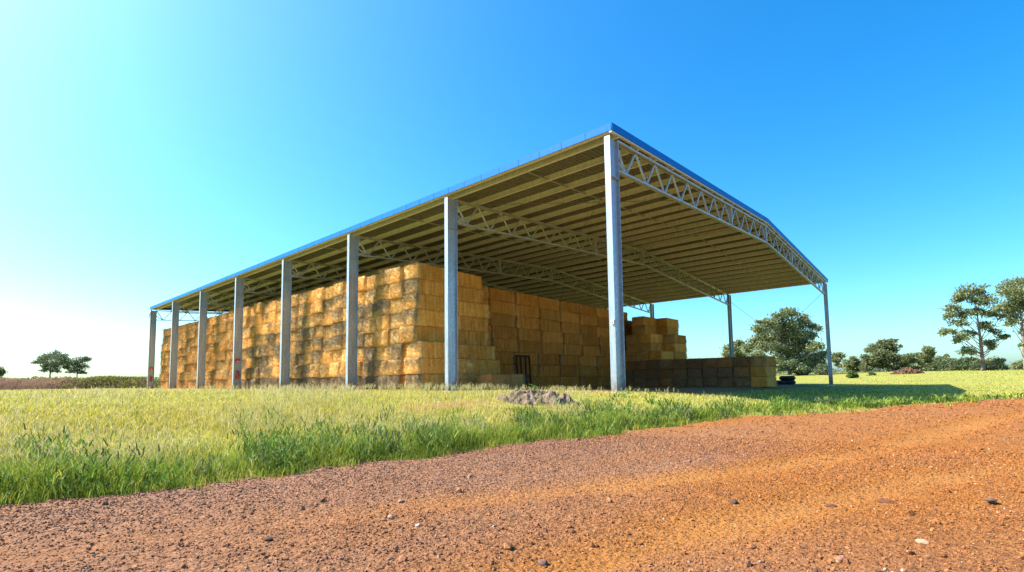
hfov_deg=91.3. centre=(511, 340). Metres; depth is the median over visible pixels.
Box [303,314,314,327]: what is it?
hay bale
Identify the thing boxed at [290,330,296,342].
hay bale
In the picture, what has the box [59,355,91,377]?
gum tree
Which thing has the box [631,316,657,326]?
hay bale
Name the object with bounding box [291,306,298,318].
hay bale
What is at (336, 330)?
hay bale
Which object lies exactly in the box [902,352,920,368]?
gum tree
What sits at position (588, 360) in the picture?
hay bale
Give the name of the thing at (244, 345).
hay bale
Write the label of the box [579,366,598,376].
hay bale
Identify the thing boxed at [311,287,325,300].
hay bale
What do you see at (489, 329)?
hay bale
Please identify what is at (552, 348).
hay bale
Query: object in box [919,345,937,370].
gum tree
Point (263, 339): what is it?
hay bale
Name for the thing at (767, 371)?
hay bale
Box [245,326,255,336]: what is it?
hay bale
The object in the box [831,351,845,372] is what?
gum tree
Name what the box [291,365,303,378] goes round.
hay bale
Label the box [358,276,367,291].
hay bale
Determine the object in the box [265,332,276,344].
hay bale
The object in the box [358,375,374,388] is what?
hay bale
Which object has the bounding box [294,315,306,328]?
hay bale
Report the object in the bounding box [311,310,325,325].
hay bale
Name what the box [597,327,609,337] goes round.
hay bale
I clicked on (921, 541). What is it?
stone
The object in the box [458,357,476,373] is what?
hay bale
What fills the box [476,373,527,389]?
hay bale
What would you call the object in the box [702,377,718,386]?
hay bale
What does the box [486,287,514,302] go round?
hay bale
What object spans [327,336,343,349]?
hay bale
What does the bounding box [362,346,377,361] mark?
hay bale
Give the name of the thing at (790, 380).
old tyre
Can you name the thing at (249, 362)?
hay bale
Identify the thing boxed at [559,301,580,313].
hay bale
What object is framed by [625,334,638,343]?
hay bale
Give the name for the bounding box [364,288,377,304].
hay bale
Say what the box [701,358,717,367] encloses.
hay bale
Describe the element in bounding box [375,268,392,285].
hay bale
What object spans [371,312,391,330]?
hay bale
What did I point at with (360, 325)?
hay bale
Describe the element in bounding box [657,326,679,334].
hay bale
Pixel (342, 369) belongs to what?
hay bale
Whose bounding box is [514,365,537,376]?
hay bale
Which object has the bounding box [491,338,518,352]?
hay bale
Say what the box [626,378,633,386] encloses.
hay bale
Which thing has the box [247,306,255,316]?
hay bale
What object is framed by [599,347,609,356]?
hay bale
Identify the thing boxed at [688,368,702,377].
hay bale
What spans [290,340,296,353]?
hay bale
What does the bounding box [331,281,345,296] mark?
hay bale
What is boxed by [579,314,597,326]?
hay bale
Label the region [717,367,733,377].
hay bale
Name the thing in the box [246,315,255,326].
hay bale
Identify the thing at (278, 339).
hay bale
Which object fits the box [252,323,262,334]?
hay bale
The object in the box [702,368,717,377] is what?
hay bale
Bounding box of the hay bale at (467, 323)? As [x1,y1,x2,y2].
[458,315,487,332]
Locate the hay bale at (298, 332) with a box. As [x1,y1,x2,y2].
[292,328,306,341]
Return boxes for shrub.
[775,359,787,375]
[786,358,804,372]
[793,365,811,375]
[813,363,827,374]
[927,357,948,370]
[937,359,964,370]
[949,355,979,370]
[967,358,999,370]
[994,362,1009,369]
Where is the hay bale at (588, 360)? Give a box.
[579,356,597,365]
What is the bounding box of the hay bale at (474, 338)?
[458,330,490,345]
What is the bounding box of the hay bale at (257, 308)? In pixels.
[253,302,265,313]
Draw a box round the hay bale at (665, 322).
[656,318,679,327]
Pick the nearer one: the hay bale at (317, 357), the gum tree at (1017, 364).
the hay bale at (317, 357)
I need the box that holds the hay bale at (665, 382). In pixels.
[659,378,673,386]
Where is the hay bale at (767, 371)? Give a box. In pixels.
[750,366,776,376]
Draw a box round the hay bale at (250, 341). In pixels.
[245,337,255,347]
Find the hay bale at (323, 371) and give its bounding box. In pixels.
[314,364,329,377]
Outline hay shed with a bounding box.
[147,122,834,393]
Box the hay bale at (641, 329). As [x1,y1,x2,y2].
[632,324,656,334]
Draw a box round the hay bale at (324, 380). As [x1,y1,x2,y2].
[318,377,330,388]
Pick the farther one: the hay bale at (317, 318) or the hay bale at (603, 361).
the hay bale at (603, 361)
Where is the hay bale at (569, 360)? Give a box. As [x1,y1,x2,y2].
[558,354,579,365]
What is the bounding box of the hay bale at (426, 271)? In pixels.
[400,262,444,282]
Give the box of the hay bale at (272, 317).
[268,310,276,322]
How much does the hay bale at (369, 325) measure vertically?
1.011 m
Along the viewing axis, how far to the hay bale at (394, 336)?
25.64 m
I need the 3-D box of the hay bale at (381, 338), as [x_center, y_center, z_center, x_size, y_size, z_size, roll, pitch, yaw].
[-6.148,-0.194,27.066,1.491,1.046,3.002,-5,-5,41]
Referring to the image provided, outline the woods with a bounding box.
[1,365,1010,383]
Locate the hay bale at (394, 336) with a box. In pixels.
[387,328,404,344]
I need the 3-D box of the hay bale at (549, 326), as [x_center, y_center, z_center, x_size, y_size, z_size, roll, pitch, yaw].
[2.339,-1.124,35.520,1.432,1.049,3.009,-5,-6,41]
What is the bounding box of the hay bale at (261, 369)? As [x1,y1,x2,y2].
[256,367,265,377]
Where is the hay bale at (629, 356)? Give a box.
[625,352,635,360]
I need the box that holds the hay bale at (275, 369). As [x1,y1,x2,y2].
[269,366,279,377]
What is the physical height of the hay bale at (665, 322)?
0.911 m
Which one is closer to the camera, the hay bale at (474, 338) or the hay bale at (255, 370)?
the hay bale at (474, 338)
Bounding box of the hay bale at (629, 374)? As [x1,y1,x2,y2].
[625,369,634,378]
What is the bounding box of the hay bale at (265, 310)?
[261,303,270,313]
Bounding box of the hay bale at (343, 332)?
[338,321,345,334]
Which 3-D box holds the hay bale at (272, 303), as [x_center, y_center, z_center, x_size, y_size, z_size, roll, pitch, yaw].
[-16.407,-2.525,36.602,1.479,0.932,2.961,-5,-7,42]
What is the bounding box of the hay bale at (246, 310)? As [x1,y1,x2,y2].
[243,306,250,317]
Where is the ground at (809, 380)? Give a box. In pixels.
[0,370,1023,505]
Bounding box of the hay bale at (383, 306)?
[375,298,391,315]
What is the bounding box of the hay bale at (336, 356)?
[329,349,342,362]
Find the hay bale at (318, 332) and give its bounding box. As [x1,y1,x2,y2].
[313,325,325,337]
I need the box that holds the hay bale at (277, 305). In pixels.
[273,299,280,311]
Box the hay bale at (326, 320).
[321,312,332,325]
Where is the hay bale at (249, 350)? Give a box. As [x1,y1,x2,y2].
[244,347,253,357]
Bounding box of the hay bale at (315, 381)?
[309,376,320,388]
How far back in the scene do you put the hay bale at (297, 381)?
32.03 m
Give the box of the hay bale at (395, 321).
[387,312,402,328]
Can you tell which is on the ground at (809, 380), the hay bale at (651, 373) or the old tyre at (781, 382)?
the old tyre at (781, 382)
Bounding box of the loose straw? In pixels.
[148,386,633,390]
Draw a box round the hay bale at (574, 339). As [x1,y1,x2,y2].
[562,333,583,344]
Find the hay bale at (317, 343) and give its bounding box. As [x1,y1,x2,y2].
[308,337,323,350]
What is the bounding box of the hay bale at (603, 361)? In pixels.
[596,356,609,366]
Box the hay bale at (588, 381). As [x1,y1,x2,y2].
[579,376,597,386]
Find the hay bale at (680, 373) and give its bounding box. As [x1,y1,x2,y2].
[673,368,687,377]
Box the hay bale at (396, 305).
[388,297,403,313]
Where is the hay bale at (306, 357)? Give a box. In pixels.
[300,351,312,364]
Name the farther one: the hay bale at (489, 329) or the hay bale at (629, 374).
the hay bale at (629, 374)
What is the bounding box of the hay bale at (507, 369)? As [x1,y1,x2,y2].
[500,364,515,373]
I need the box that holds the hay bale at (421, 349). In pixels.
[402,341,444,358]
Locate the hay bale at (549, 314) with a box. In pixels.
[538,308,560,321]
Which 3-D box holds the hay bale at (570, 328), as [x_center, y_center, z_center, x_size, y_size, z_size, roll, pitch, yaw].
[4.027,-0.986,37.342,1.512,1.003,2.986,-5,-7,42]
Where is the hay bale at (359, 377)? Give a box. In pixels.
[357,375,362,388]
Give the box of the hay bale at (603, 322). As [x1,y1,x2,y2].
[596,317,608,327]
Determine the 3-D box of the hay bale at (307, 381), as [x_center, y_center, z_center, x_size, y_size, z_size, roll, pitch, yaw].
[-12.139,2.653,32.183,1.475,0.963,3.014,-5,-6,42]
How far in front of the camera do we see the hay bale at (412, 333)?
24.90 m
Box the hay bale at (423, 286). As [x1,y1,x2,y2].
[401,276,444,296]
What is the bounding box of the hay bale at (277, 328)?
[272,321,280,333]
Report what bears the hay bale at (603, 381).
on the ground at (809, 380)
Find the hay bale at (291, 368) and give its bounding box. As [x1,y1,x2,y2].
[290,366,293,377]
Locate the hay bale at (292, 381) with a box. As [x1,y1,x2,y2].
[290,378,293,388]
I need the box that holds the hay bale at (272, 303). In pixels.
[267,300,276,311]
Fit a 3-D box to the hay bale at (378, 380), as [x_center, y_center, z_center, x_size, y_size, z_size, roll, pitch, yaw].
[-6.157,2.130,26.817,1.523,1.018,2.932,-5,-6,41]
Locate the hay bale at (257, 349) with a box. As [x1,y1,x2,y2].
[251,343,260,356]
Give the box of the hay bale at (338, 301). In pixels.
[330,294,343,308]
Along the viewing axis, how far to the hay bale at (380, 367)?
26.05 m
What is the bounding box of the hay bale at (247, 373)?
[241,367,251,378]
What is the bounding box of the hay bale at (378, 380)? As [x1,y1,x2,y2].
[371,375,386,389]
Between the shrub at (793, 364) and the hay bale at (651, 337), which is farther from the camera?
the shrub at (793, 364)
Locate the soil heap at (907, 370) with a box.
[890,367,924,373]
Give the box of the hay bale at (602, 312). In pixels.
[596,307,608,318]
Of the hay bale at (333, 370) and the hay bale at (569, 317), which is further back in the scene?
the hay bale at (569, 317)
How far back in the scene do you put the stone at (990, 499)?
3.96 m
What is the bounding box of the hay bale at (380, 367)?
[370,359,387,375]
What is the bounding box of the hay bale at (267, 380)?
[263,378,270,388]
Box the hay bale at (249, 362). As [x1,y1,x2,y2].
[244,357,255,367]
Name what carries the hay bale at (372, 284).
on the hay bale at (370, 297)
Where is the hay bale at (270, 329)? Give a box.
[266,322,276,333]
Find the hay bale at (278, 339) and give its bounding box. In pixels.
[273,333,279,343]
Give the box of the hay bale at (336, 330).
[330,322,343,336]
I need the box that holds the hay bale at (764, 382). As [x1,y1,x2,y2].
[750,377,778,386]
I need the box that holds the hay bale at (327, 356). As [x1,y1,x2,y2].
[320,352,333,364]
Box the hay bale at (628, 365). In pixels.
[625,361,633,369]
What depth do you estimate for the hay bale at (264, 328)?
36.37 m
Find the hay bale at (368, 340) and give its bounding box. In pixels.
[361,332,376,347]
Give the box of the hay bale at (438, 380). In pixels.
[401,374,444,389]
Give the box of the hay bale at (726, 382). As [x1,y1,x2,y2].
[717,375,734,386]
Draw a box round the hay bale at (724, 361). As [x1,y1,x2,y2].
[717,357,733,367]
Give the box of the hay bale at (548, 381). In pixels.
[537,376,559,387]
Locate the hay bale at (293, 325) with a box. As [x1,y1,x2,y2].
[291,318,297,330]
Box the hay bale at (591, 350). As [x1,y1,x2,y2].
[581,345,600,356]
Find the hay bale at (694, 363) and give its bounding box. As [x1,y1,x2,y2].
[684,357,702,367]
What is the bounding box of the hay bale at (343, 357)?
[339,348,345,362]
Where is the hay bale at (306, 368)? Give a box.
[300,364,311,377]
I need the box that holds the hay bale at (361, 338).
[357,331,365,347]
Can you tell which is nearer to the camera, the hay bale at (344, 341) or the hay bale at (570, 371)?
the hay bale at (344, 341)
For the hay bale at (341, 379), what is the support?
on the ground at (809, 380)
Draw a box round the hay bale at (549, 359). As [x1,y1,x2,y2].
[538,353,559,365]
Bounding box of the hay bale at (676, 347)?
[664,343,686,352]
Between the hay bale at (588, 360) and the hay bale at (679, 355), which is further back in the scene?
the hay bale at (679, 355)
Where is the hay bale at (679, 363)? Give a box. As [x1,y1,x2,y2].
[672,359,686,368]
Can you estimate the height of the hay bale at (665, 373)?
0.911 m
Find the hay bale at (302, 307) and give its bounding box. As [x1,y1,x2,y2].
[297,302,306,316]
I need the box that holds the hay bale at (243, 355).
[242,349,247,359]
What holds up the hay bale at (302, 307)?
on the hay bale at (301, 321)
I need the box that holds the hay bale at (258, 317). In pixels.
[253,313,262,323]
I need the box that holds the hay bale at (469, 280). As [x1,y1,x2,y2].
[458,271,481,289]
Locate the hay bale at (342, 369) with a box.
[338,361,345,375]
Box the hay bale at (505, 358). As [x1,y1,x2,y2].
[495,352,514,364]
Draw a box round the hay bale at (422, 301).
[401,290,444,311]
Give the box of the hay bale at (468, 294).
[458,286,484,303]
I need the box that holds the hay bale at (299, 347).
[294,341,306,353]
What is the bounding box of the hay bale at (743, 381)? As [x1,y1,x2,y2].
[732,376,751,386]
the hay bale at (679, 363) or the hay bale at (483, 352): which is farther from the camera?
the hay bale at (679, 363)
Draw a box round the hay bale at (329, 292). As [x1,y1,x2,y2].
[323,286,334,299]
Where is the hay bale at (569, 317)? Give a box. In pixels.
[560,311,579,323]
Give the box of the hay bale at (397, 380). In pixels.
[381,374,405,389]
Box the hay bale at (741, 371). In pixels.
[733,367,749,376]
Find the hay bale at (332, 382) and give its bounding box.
[328,375,339,388]
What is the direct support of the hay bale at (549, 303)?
on the hay bale at (549, 314)
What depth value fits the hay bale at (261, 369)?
36.05 m
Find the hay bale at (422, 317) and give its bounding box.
[398,308,444,327]
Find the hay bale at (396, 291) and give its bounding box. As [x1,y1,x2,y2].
[383,282,403,299]
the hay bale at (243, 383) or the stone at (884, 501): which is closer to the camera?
the stone at (884, 501)
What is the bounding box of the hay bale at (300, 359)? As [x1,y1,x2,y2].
[294,354,303,365]
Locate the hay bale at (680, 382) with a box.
[671,377,687,386]
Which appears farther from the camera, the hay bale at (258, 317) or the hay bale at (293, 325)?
the hay bale at (258, 317)
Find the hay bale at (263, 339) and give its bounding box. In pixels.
[258,334,267,345]
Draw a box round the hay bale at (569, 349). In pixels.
[563,344,582,355]
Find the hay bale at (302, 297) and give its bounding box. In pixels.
[295,292,306,304]
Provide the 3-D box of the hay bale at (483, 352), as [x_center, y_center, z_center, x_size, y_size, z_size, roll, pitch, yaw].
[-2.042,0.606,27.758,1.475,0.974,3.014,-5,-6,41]
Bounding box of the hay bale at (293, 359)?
[290,354,297,365]
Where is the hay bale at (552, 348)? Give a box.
[541,342,563,354]
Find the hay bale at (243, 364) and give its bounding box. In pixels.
[242,359,246,368]
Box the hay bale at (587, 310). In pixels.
[579,304,596,315]
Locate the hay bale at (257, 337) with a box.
[253,334,262,345]
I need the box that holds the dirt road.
[0,399,1023,571]
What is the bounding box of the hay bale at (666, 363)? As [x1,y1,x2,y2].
[657,358,672,368]
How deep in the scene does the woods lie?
389.29 m
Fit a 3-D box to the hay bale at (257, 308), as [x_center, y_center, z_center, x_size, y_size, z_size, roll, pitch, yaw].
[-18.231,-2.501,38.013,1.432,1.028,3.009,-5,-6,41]
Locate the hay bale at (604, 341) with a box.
[599,337,609,346]
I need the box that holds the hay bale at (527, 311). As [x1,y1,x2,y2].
[515,304,538,318]
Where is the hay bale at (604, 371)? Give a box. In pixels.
[596,367,610,376]
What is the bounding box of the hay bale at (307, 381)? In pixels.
[300,378,311,388]
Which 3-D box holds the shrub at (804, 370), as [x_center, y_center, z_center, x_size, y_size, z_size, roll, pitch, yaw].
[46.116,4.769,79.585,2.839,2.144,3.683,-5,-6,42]
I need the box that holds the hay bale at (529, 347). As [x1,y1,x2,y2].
[516,341,542,353]
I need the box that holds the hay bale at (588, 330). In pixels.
[579,325,597,335]
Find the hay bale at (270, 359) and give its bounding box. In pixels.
[264,354,273,366]
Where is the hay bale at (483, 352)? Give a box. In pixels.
[470,345,498,360]
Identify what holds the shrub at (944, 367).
on the ground at (809, 380)
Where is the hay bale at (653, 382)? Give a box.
[646,378,660,386]
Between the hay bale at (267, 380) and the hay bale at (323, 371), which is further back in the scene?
the hay bale at (267, 380)
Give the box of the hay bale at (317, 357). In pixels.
[310,348,324,363]
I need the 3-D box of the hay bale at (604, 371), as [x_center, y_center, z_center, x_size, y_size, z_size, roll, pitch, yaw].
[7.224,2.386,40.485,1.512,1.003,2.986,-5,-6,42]
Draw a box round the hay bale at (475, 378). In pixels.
[473,375,476,388]
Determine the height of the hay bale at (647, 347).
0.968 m
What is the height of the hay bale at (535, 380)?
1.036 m
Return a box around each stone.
[538,559,547,565]
[729,499,737,503]
[824,504,836,506]
[835,555,845,561]
[876,499,892,502]
[915,539,929,543]
[983,497,996,501]
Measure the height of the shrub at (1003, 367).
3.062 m
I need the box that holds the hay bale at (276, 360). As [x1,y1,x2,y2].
[271,355,279,365]
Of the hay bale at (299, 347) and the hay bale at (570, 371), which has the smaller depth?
the hay bale at (299, 347)
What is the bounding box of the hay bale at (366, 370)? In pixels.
[357,361,375,375]
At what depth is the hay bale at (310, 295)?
31.81 m
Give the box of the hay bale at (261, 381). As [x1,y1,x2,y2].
[257,377,264,388]
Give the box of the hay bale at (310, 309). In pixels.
[303,302,314,315]
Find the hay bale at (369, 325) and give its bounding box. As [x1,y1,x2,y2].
[360,317,376,333]
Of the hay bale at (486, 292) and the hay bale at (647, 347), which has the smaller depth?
the hay bale at (486, 292)
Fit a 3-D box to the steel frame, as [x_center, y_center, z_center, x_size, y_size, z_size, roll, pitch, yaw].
[0.755,1.983,32.195,0.220,2.158,1.350,-5,-6,42]
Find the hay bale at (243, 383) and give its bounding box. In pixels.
[241,379,246,388]
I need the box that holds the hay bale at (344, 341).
[339,335,345,348]
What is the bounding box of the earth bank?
[0,377,156,389]
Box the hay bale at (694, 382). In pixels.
[686,377,702,386]
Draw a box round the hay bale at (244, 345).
[242,338,247,349]
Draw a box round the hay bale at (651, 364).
[645,360,659,368]
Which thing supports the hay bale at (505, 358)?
on the hay bale at (507, 369)
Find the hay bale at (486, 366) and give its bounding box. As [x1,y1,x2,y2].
[472,359,500,374]
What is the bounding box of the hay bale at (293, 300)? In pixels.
[291,292,299,306]
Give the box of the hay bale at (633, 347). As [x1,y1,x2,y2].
[626,343,639,351]
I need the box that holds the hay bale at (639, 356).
[635,351,648,360]
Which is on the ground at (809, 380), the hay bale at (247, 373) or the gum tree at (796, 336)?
the gum tree at (796, 336)
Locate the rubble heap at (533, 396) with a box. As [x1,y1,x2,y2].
[497,389,575,406]
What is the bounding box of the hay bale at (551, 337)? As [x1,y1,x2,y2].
[540,331,562,343]
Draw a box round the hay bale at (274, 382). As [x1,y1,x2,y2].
[267,377,278,388]
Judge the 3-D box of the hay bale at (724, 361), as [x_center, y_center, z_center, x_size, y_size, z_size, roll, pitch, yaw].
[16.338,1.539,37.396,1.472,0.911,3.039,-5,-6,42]
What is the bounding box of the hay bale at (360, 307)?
[358,304,364,318]
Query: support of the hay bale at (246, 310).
on the hay bale at (245, 322)
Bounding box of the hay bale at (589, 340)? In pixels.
[582,335,599,345]
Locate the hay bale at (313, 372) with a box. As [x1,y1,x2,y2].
[306,363,321,376]
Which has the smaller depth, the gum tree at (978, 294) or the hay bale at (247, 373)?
the hay bale at (247, 373)
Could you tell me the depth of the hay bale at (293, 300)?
33.28 m
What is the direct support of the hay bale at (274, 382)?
on the ground at (809, 380)
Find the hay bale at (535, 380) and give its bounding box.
[525,377,538,387]
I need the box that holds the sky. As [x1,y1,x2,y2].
[0,0,1023,378]
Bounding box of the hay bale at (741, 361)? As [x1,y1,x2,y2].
[732,356,749,366]
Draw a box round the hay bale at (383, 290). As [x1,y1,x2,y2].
[375,284,389,299]
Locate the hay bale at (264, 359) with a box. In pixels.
[258,356,267,366]
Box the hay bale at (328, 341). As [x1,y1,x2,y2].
[322,337,333,351]
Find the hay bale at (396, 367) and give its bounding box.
[384,359,407,374]
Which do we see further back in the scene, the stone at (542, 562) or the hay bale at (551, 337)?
the hay bale at (551, 337)
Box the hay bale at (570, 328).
[560,322,580,333]
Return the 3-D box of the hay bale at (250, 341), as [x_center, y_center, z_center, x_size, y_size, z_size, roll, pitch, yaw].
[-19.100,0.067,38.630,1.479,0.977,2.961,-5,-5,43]
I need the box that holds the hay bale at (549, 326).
[538,319,560,332]
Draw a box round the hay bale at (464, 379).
[458,373,475,388]
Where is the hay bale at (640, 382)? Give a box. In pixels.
[633,378,646,386]
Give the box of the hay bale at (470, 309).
[458,301,491,318]
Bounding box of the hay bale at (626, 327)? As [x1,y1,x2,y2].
[624,321,628,330]
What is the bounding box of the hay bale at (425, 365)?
[403,356,444,373]
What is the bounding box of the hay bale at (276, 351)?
[271,344,279,354]
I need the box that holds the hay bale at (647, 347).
[638,342,664,351]
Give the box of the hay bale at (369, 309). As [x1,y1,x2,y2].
[360,303,377,318]
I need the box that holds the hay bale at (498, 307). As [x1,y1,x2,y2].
[488,300,516,315]
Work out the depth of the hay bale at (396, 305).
25.67 m
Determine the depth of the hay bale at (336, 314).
29.35 m
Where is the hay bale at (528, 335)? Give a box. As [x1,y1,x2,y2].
[517,328,541,341]
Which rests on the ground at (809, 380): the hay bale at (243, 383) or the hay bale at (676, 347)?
the hay bale at (243, 383)
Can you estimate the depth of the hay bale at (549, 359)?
34.58 m
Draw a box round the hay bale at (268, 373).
[262,364,273,377]
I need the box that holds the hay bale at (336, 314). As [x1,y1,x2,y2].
[328,307,343,322]
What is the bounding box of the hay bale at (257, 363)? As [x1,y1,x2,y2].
[251,356,261,367]
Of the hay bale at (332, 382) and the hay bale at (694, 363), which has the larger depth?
the hay bale at (694, 363)
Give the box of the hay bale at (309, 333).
[300,327,315,339]
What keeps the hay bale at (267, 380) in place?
on the ground at (809, 380)
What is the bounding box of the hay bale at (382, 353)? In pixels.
[374,346,389,360]
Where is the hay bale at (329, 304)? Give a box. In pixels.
[320,298,333,312]
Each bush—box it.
[846,370,858,377]
[866,371,876,375]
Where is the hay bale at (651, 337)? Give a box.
[638,333,663,342]
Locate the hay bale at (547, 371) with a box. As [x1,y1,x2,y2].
[537,365,561,376]
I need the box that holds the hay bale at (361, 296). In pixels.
[358,290,365,304]
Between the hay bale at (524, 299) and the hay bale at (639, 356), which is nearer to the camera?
the hay bale at (524, 299)
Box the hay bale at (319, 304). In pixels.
[312,298,325,312]
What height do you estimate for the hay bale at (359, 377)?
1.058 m
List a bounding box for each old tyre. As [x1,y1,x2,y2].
[776,380,786,384]
[779,376,795,384]
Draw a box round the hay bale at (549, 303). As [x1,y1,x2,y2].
[538,297,561,310]
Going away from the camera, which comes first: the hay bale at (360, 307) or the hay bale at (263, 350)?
the hay bale at (360, 307)
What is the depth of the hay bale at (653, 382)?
40.04 m
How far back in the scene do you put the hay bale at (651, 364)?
40.09 m
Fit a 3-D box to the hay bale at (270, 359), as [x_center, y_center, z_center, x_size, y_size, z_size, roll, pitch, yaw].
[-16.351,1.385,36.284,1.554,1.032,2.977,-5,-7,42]
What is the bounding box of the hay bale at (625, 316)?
[624,312,627,321]
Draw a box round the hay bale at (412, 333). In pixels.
[396,325,444,342]
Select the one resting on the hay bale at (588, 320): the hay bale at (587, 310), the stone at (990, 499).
the hay bale at (587, 310)
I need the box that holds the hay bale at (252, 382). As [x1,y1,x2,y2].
[246,379,259,388]
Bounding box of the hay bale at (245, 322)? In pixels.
[243,318,249,328]
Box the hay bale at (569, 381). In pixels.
[559,377,579,386]
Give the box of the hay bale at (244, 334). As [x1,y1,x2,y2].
[242,328,248,338]
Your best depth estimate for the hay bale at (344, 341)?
28.86 m
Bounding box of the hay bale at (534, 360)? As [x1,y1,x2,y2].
[513,353,538,364]
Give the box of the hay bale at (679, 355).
[673,351,687,358]
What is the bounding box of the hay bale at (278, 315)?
[275,311,280,322]
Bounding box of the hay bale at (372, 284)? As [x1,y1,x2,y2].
[363,274,378,290]
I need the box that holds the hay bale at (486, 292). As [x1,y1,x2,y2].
[481,286,489,298]
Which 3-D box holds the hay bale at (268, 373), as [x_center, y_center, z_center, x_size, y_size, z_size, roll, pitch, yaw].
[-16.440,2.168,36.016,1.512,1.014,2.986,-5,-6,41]
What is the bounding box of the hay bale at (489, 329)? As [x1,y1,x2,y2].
[487,325,490,337]
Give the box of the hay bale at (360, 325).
[358,318,364,331]
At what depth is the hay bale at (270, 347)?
35.42 m
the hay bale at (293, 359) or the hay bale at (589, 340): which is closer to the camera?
the hay bale at (293, 359)
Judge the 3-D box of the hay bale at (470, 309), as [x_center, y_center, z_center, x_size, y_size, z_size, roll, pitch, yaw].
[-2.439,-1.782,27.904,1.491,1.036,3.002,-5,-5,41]
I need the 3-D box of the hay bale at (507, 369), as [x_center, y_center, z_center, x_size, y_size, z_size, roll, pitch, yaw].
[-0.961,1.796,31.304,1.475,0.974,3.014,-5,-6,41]
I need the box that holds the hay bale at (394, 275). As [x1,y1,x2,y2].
[381,267,405,284]
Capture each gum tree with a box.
[0,365,8,376]
[30,348,74,377]
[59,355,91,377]
[719,337,746,356]
[740,307,832,374]
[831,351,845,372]
[841,356,864,371]
[858,338,913,371]
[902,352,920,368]
[913,352,923,369]
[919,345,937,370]
[933,353,954,361]
[937,282,1010,370]
[983,275,1023,369]
[1007,359,1022,369]
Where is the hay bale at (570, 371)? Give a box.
[559,366,582,376]
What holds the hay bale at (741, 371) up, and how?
on the hay bale at (743, 381)
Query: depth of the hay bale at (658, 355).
40.18 m
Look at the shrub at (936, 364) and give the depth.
94.77 m
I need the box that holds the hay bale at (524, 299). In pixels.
[513,292,538,306]
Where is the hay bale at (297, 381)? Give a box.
[290,378,303,387]
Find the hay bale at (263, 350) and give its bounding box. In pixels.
[259,345,267,356]
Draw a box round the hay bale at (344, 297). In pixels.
[340,293,346,307]
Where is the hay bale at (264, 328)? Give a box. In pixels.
[259,323,268,334]
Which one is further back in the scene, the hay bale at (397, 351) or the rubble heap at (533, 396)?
the hay bale at (397, 351)
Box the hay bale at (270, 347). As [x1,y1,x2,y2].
[265,344,276,355]
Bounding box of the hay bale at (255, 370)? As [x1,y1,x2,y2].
[250,366,259,378]
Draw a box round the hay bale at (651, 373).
[645,369,659,377]
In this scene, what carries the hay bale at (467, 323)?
on the hay bale at (474, 338)
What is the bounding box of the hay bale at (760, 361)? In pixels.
[747,355,775,366]
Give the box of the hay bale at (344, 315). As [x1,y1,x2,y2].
[339,307,345,320]
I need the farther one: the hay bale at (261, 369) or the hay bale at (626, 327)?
the hay bale at (626, 327)
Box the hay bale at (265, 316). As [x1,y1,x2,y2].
[260,313,268,323]
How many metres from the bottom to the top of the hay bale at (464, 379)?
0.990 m
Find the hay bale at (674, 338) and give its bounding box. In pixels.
[663,334,686,343]
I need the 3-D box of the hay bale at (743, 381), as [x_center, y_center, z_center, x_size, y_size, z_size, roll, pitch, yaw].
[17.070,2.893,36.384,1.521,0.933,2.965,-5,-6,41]
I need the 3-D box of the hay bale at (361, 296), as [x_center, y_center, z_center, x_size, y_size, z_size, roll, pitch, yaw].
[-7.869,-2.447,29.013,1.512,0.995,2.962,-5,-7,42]
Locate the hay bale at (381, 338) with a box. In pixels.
[370,330,390,346]
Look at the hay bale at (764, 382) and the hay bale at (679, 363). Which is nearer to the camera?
the hay bale at (764, 382)
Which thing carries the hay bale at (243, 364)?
on the hay bale
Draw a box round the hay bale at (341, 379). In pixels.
[334,376,345,389]
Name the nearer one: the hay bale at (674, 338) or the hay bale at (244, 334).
the hay bale at (244, 334)
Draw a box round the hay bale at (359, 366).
[345,361,364,374]
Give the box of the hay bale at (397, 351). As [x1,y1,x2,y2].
[386,344,407,359]
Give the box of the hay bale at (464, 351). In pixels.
[458,343,471,358]
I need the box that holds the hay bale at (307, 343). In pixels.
[303,338,313,352]
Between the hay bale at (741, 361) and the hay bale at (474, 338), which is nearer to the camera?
the hay bale at (474, 338)
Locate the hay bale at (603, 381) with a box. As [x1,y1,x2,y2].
[597,376,610,386]
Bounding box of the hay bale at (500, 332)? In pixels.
[491,326,518,339]
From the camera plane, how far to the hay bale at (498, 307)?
31.42 m
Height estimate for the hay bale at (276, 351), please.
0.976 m
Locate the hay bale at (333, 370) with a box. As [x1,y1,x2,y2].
[327,362,341,376]
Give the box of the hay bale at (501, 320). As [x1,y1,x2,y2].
[489,313,517,327]
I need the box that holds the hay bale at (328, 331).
[322,325,333,338]
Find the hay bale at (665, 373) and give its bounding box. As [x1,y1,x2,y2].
[659,369,673,377]
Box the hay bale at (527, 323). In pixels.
[515,316,539,329]
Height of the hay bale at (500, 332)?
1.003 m
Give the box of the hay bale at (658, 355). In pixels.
[648,351,673,359]
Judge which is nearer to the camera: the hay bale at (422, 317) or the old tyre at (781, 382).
the hay bale at (422, 317)
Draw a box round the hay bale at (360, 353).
[357,346,364,360]
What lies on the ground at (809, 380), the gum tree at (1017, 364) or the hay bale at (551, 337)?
the gum tree at (1017, 364)
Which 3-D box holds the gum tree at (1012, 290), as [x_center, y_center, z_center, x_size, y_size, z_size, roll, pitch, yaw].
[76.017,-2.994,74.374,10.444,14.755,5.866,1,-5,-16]
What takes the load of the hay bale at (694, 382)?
on the ground at (809, 380)
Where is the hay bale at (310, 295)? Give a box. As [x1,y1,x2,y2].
[304,290,315,303]
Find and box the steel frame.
[515,355,531,388]
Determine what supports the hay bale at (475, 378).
on the ground at (809, 380)

